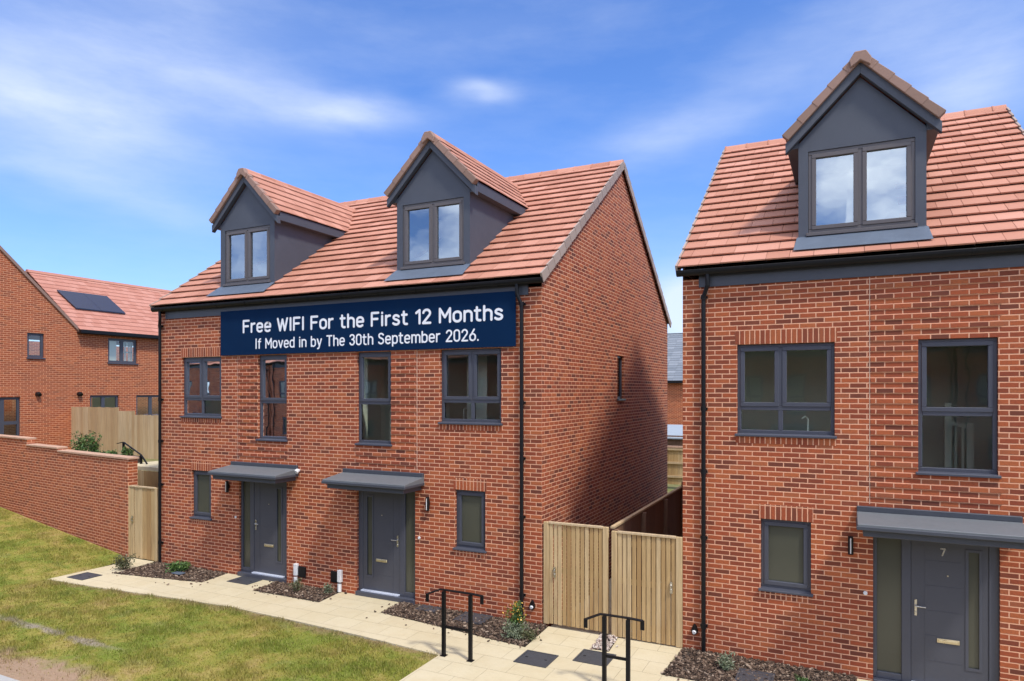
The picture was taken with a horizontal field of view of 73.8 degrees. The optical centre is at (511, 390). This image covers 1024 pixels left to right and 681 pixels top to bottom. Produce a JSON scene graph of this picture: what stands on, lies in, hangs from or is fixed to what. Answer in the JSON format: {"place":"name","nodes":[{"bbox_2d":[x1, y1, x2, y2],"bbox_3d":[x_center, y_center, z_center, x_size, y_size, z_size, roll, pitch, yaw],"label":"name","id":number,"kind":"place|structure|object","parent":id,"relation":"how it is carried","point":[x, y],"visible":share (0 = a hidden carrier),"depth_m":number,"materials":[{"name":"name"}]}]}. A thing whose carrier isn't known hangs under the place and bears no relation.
{"place":"outdoors","nodes":[
{"label":"outdoors","id":0,"kind":"place"},
{"bbox_2d":[138,461,157,470],"bbox_3d":[-9.005,2.160,19.811,3.470,0.100,2.700,0,0,26],"label":"side landing","id":1,"kind":"object","parent":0,"point":[151,466],"depth_m":18.97,"materials":[{"name":"beige concrete"}]},
{"bbox_2d":[117,442,147,463],"bbox_3d":[-11.019,1.870,19.793,1.329,0.740,0.050,0,0,26],"label":"stair handrail","id":2,"kind":"object","parent":1,"relation":"on","point":[140,454],"visible":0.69,"depth_m":19.67,"materials":[{"name":"black metal"}]},
{"bbox_2d":[0,507,437,680],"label":"lawn","id":3,"kind":"structure","parent":0,"point":[41,669],"depth_m":11.35,"materials":[{"name":"green plant"}]},
{"bbox_2d":[48,558,692,680],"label":"path","id":4,"kind":"structure","parent":0,"point":[348,613],"depth_m":11.53,"materials":[{"name":"beige concrete"}]},
{"bbox_2d":[67,572,101,579],"bbox_3d":[-9.557,4.167,15.262,0.550,0.043,0.460,0,0,26],"label":"inspection cover","id":5,"kind":"object","parent":4,"relation":"on","point":[85,575],"visible":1,"depth_m":15.22,"materials":[{"name":"black metal"}]},
{"bbox_2d":[110,553,135,569],"bbox_3d":[-9.021,3.981,15.851,0.579,0.445,0.411,0,0,-12],"label":"shrub","id":6,"kind":"object","parent":4,"relation":"on","point":[123,563],"visible":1,"depth_m":15.81,"materials":[{"name":"green plant"}]},
{"bbox_2d":[227,576,261,584],"bbox_3d":[-5.842,4.167,14.905,0.620,0.043,0.420,0,0,26],"label":"inspection cover","id":7,"kind":"object","parent":4,"relation":"on","point":[244,580],"visible":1,"depth_m":14.90,"materials":[{"name":"black metal"}]},
{"bbox_2d":[426,588,483,661],"bbox_3d":[-0.878,3.693,10.609,0.982,1.155,0.158,0,0,20],"label":"handrail","id":8,"kind":"object","parent":4,"relation":"on","point":[444,626],"visible":0.94,"depth_m":10.58,"materials":[{"name":"black metal"}]},
{"bbox_2d":[513,650,558,667],"bbox_3d":[0.375,4.167,10.567,0.540,0.043,0.520,0,0,26],"label":"inspection cover","id":9,"kind":"object","parent":4,"relation":"on","point":[536,658],"visible":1,"depth_m":10.56,"materials":[{"name":"black metal"}]},
{"bbox_2d":[572,649,615,665],"bbox_3d":[1.285,4.167,10.607,0.540,0.043,0.510,0,0,26],"label":"inspection cover","id":10,"kind":"object","parent":4,"relation":"on","point":[592,657],"visible":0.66,"depth_m":10.60,"materials":[{"name":"black metal"}]},
{"bbox_2d":[590,633,625,651],"bbox_3d":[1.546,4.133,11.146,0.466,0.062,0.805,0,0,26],"label":"gravel","id":11,"kind":"structure","parent":4,"relation":"on","point":[599,641],"depth_m":11.17,"materials":[{"name":"white gravel"}]},
{"bbox_2d":[584,613,644,680],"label":"handrail","id":12,"kind":"object","parent":4,"relation":"on","point":[605,655],"visible":1,"depth_m":9.48,"materials":[{"name":"black metal"}]},
{"bbox_2d":[103,478,913,680],"bbox_3d":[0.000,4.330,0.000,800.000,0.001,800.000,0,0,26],"label":"ground","id":13,"kind":"structure","parent":0,"point":[670,487],"depth_m":30.14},
{"bbox_2d":[0,675,18,680],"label":"kerb","id":14,"kind":"structure","parent":13,"relation":"on","point":[3,678],"depth_m":9.81,"materials":[{"name":"concrete"}]},
{"bbox_2d":[0,434,138,558],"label":"garden wall","id":15,"kind":"structure","parent":13,"relation":"on","point":[83,495],"depth_m":18.76,"materials":[{"name":"brick"}]},
{"bbox_2d":[128,485,157,561],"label":"timber gate","id":16,"kind":"structure","parent":15,"relation":"attached to","point":[142,522],"depth_m":16.80,"materials":[{"name":"wood"}]},
{"bbox_2d":[138,470,157,487],"bbox_3d":[-9.691,3.176,18.594,3.055,1.992,0.090,0,0,26],"label":"timber retaining fence","id":17,"kind":"object","parent":13,"relation":"on","point":[148,478],"visible":0.06,"depth_m":18.71,"materials":[{"name":"beige wood"}]},
{"bbox_2d":[142,458,157,471],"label":"raised terrace","id":18,"kind":"structure","parent":13,"relation":"on","point":[148,460],"depth_m":23.88,"materials":[{"name":"beige concrete"}]},
{"bbox_2d":[0,245,170,449],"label":"brick gabled house","id":19,"kind":"structure","parent":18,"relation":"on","point":[80,328],"depth_m":26.88,"materials":[{"name":"red brick"}]},
{"bbox_2d":[0,397,18,435],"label":"window","id":20,"kind":"structure","parent":19,"relation":"in","point":[2,422],"depth_m":24.53,"materials":[{"name":"grey glass"}]},
{"bbox_2d":[26,333,45,358],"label":"window","id":21,"kind":"structure","parent":19,"relation":"in","point":[40,356],"depth_m":25.40,"materials":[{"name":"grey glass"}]},
{"bbox_2d":[90,395,117,406],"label":"window","id":22,"kind":"structure","parent":19,"relation":"in","point":[102,397],"depth_m":27.71,"materials":[{"name":"grey glass"}]},
{"bbox_2d":[107,338,138,364],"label":"window","id":23,"kind":"structure","parent":19,"relation":"in","point":[120,361],"depth_m":28.39,"materials":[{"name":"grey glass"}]},
{"bbox_2d":[92,395,157,415],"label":"window","id":24,"kind":"structure","parent":19,"relation":"in","point":[109,401],"depth_m":29.84,"materials":[{"name":"grey glass"}]},
{"bbox_2d":[71,407,157,458],"bbox_3d":[-13.675,1.535,24.855,7.644,1.830,0.074,0,0,26],"label":"garden fence","id":25,"kind":"object","parent":18,"relation":"on","point":[113,426],"visible":0.48,"depth_m":25.28,"materials":[{"name":"beige wood"}]},
{"bbox_2d":[112,561,227,586],"bbox_3d":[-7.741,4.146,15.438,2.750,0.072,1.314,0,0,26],"label":"bark mulch","id":26,"kind":"object","parent":13,"relation":"on","point":[201,574],"visible":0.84,"depth_m":15.47,"materials":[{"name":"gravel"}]},
{"bbox_2d":[165,560,190,572],"bbox_3d":[-7.647,4.044,15.649,0.565,0.302,0.568,0,0,-11],"label":"leafy plant","id":27,"kind":"object","parent":26,"relation":"on","point":[180,566],"visible":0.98,"depth_m":15.56,"materials":[{"name":"green plant"}]},
{"bbox_2d":[172,571,184,574],"bbox_3d":[-7.514,4.152,15.377,0.280,0.095,0.160,0,0,26],"label":"utility plate","id":28,"kind":"object","parent":26,"relation":"on","point":[178,573],"visible":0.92,"depth_m":15.36,"materials":[{"name":"grey metal"}]},
{"bbox_2d":[252,581,346,601],"bbox_3d":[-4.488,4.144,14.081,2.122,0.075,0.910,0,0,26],"label":"bark mulch","id":29,"kind":"object","parent":13,"relation":"on","point":[311,593],"visible":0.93,"depth_m":14.06,"materials":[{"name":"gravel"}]},
{"bbox_2d":[288,577,302,591],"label":"bedding plant","id":30,"kind":"object","parent":29,"relation":"on","point":[295,584],"visible":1,"depth_m":14.10,"materials":[{"name":"green plant"}]},
{"bbox_2d":[323,583,334,593],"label":"bedding plant","id":31,"kind":"object","parent":29,"relation":"on","point":[327,589],"visible":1,"depth_m":13.96,"materials":[{"name":"green plant"}]},
{"bbox_2d":[149,131,671,626],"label":"brick semi detached house","id":32,"kind":"structure","parent":13,"relation":"on","point":[415,477],"depth_m":14.41,"materials":[{"name":"red brick"}]},
{"bbox_2d":[189,470,211,520],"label":"window","id":33,"kind":"structure","parent":32,"relation":"in","point":[202,481],"depth_m":16.00,"materials":[{"name":"grey glass"}]},
{"bbox_2d":[180,357,221,418],"bbox_3d":[-7.229,-0.070,15.950,1.370,1.420,0.170,0,0,26],"label":"window","id":34,"kind":"structure","parent":32,"relation":"in","point":[202,375],"depth_m":15.99,"materials":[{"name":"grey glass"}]},
{"bbox_2d":[254,482,284,575],"bbox_3d":[-5.354,2.997,15.050,0.910,2.083,0.112,0,0,26],"label":"door","id":35,"kind":"structure","parent":32,"relation":"in","point":[269,499],"depth_m":15.06,"materials":[{"name":"grey plastic"}]},
{"bbox_2d":[255,355,287,441],"bbox_3d":[-5.234,0.165,14.976,0.910,1.890,0.170,0,0,26],"label":"window","id":36,"kind":"structure","parent":32,"relation":"in","point":[273,368],"depth_m":15.02,"materials":[{"name":"grey glass"}]},
{"bbox_2d":[221,291,515,355],"bbox_3d":[-3.288,-1.295,13.930,7.465,1.000,0.023,0,0,26],"label":"banner","id":37,"kind":"object","parent":32,"relation":"attached to","point":[478,320],"visible":1,"depth_m":13.63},
{"bbox_2d":[354,351,391,446],"bbox_3d":[-2.763,0.165,13.769,0.910,1.890,0.170,0,0,26],"label":"window","id":38,"kind":"structure","parent":32,"relation":"in","point":[371,401],"depth_m":13.84,"materials":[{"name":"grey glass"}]},
{"bbox_2d":[363,491,399,593],"bbox_3d":[-2.631,2.997,13.720,0.910,2.083,0.112,0,0,26],"label":"door","id":39,"kind":"structure","parent":32,"relation":"in","point":[381,511],"depth_m":13.73,"materials":[{"name":"grey plastic"}]},
{"bbox_2d":[453,490,486,553],"bbox_3d":[-0.768,2.438,12.795,0.710,1.135,0.170,0,0,26],"label":"window","id":40,"kind":"structure","parent":32,"relation":"in","point":[470,504],"depth_m":12.83,"materials":[{"name":"grey glass"}]},
{"bbox_2d":[438,348,502,425],"bbox_3d":[-0.768,-0.070,12.795,1.370,1.420,0.170,0,0,26],"label":"window","id":41,"kind":"structure","parent":32,"relation":"in","point":[472,397],"depth_m":12.80,"materials":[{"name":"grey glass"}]},
{"bbox_2d":[544,521,608,633],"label":"timber gate","id":42,"kind":"structure","parent":32,"relation":"attached to","point":[563,572],"depth_m":11.84,"materials":[{"name":"wood"}]},
{"bbox_2d":[617,356,625,400],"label":"window","id":43,"kind":"structure","parent":32,"relation":"in","point":[619,398],"depth_m":16.61,"materials":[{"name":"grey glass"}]},
{"bbox_2d":[366,601,547,647],"bbox_3d":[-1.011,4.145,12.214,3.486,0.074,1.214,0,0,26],"label":"bark mulch","id":44,"kind":"object","parent":13,"relation":"on","point":[409,609],"visible":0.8,"depth_m":12.22,"materials":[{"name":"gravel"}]},
{"bbox_2d":[415,604,440,613],"bbox_3d":[-1.588,4.149,12.950,0.420,0.043,0.280,0,0,26],"label":"inspection cover","id":45,"kind":"object","parent":44,"relation":"on","point":[428,607],"visible":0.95,"depth_m":12.93,"materials":[{"name":"black metal"}]},
{"bbox_2d":[453,612,492,624],"bbox_3d":[-0.702,4.149,12.406,0.570,0.043,0.480,0,0,26],"label":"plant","id":46,"kind":"object","parent":44,"relation":"on","point":[480,618],"visible":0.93,"depth_m":12.36,"materials":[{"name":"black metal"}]},
{"bbox_2d":[502,601,527,633],"bbox_3d":[0.038,3.879,11.572,0.428,0.628,0.380,0,0,26],"label":"flowering plant","id":47,"kind":"object","parent":44,"relation":"on","point":[515,618],"visible":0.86,"depth_m":11.56,"materials":[{"name":"green plant"}]},
{"bbox_2d":[501,621,531,639],"bbox_3d":[0.059,4.036,11.487,0.573,0.316,0.483,0,0,-15],"label":"grey shrub","id":48,"kind":"object","parent":44,"relation":"on","point":[512,629],"visible":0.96,"depth_m":11.42,"materials":[{"name":"green plant"}]},
{"bbox_2d":[518,627,539,640],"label":"grass tuft","id":49,"kind":"object","parent":44,"relation":"on","point":[528,634],"visible":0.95,"depth_m":11.35,"materials":[{"name":"green plant"}]},
{"bbox_2d":[667,333,682,424],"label":"brick slate house","id":50,"kind":"structure","parent":13,"relation":"on","point":[674,378],"depth_m":42.06,"materials":[{"name":"red brick"}]},
{"bbox_2d":[667,446,682,484],"bbox_3d":[6.697,3.276,30.121,10.000,1.693,0.110,0,0,26],"label":"panel fence","id":51,"kind":"object","parent":13,"relation":"on","point":[674,463],"visible":0.06,"depth_m":29.91,"materials":[{"name":"beige wood"}]},
{"bbox_2d":[667,424,682,475],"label":"garden shed","id":52,"kind":"structure","parent":13,"relation":"on","point":[674,435],"depth_m":33.03,"materials":[{"name":"grey wood"}]},
{"bbox_2d":[661,647,857,680],"bbox_3d":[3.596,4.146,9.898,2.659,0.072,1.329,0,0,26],"label":"bark mulch","id":53,"kind":"object","parent":13,"relation":"on","point":[699,654],"visible":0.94,"depth_m":10.11,"materials":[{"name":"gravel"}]},
{"bbox_2d":[716,651,738,669],"bbox_3d":[3.210,4.057,10.195,0.338,0.274,0.388,0,0,1],"label":"bedding plant","id":54,"kind":"object","parent":53,"relation":"on","point":[727,664],"visible":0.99,"depth_m":10.15,"materials":[{"name":"green plant"}]},
{"bbox_2d":[735,668,774,680],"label":"inspection cover","id":55,"kind":"object","parent":53,"relation":"on","point":[743,674],"visible":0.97,"depth_m":9.89,"materials":[{"name":"black metal"}]},
{"bbox_2d":[795,674,810,680],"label":"bedding plant","id":56,"kind":"object","parent":53,"relation":"on","point":[802,679],"visible":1,"depth_m":9.62,"materials":[{"name":"green plant"}]},
{"bbox_2d":[675,50,1023,680],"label":"brick detached house","id":57,"kind":"structure","parent":13,"relation":"on","point":[850,262],"depth_m":10.17,"materials":[{"name":"red brick"}]},
{"bbox_2d":[611,531,682,647],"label":"timber gate","id":58,"kind":"structure","parent":57,"relation":"attached to","point":[660,583],"depth_m":11.23,"materials":[{"name":"wood"}]},
{"bbox_2d":[758,519,812,596],"bbox_3d":[4.165,2.522,10.386,0.770,1.105,0.170,0,0,26],"label":"window","id":59,"kind":"structure","parent":57,"relation":"in","point":[785,545],"depth_m":10.41,"materials":[{"name":"grey glass"}]},
{"bbox_2d":[735,342,836,438],"bbox_3d":[4.152,-0.002,10.392,1.440,1.425,0.170,0,0,26],"label":"window","id":60,"kind":"structure","parent":57,"relation":"in","point":[780,403],"depth_m":10.41,"materials":[{"name":"grey plastic"}]},
{"bbox_2d":[911,540,988,680],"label":"door","id":61,"kind":"structure","parent":57,"relation":"in","point":[950,582],"depth_m":9.48,"materials":[{"name":"grey"}]},
{"bbox_2d":[916,337,1001,478],"bbox_3d":[6.142,0.230,9.420,0.990,1.900,0.170,0,0,26],"label":"window","id":62,"kind":"structure","parent":57,"relation":"in","point":[991,342],"depth_m":9.40,"materials":[{"name":"grey plastic"}]},
{"bbox_2d":[0,0,1023,346],"label":"sky","id":63,"kind":"structure","parent":0,"point":[125,125],"materials":[{"name":"blue"}]},
{"bbox_2d":[551,579,682,648],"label":"driveway","id":64,"kind":"structure","parent":0,"point":[598,632],"depth_m":12.06,"materials":[{"name":"beige concrete"}]},
{"bbox_2d":[610,482,682,620],"bbox_3d":[3.728,3.195,15.718,0.135,1.950,9.040,0,0,26],"label":"timber fence","id":65,"kind":"object","parent":64,"relation":"on","point":[662,515],"visible":0.3,"depth_m":14.35,"materials":[{"name":"brown wood"}]},
{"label":"planting bed","id":66,"kind":"structure","parent":0,"visible":0},
{"bbox_2d":[69,430,96,451],"bbox_3d":[-12.845,1.578,20.452,0.773,0.810,0.680,0,0,26],"label":"weed clump","id":67,"kind":"object","parent":66,"relation":"on","point":[81,444],"visible":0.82,"depth_m":20.41,"materials":[{"name":"green plant"}]},
{"bbox_2d":[83,433,103,452],"bbox_3d":[-12.260,1.613,19.996,0.518,0.739,0.488,0,0,-31],"label":"weed clump","id":68,"kind":"object","parent":66,"relation":"on","point":[93,444],"visible":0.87,"depth_m":19.98,"materials":[{"name":"green plant"}]},
{"bbox_2d":[99,449,121,453],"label":"weed clump","id":69,"kind":"object","parent":66,"relation":"on","point":[111,452],"visible":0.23,"depth_m":19.84,"materials":[{"name":"green plant"}]},
{"bbox_2d":[120,446,133,455],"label":"weed clump","id":70,"kind":"object","parent":66,"relation":"on","point":[125,450],"visible":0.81,"depth_m":19.80,"materials":[{"name":"green plant"}]}
]}

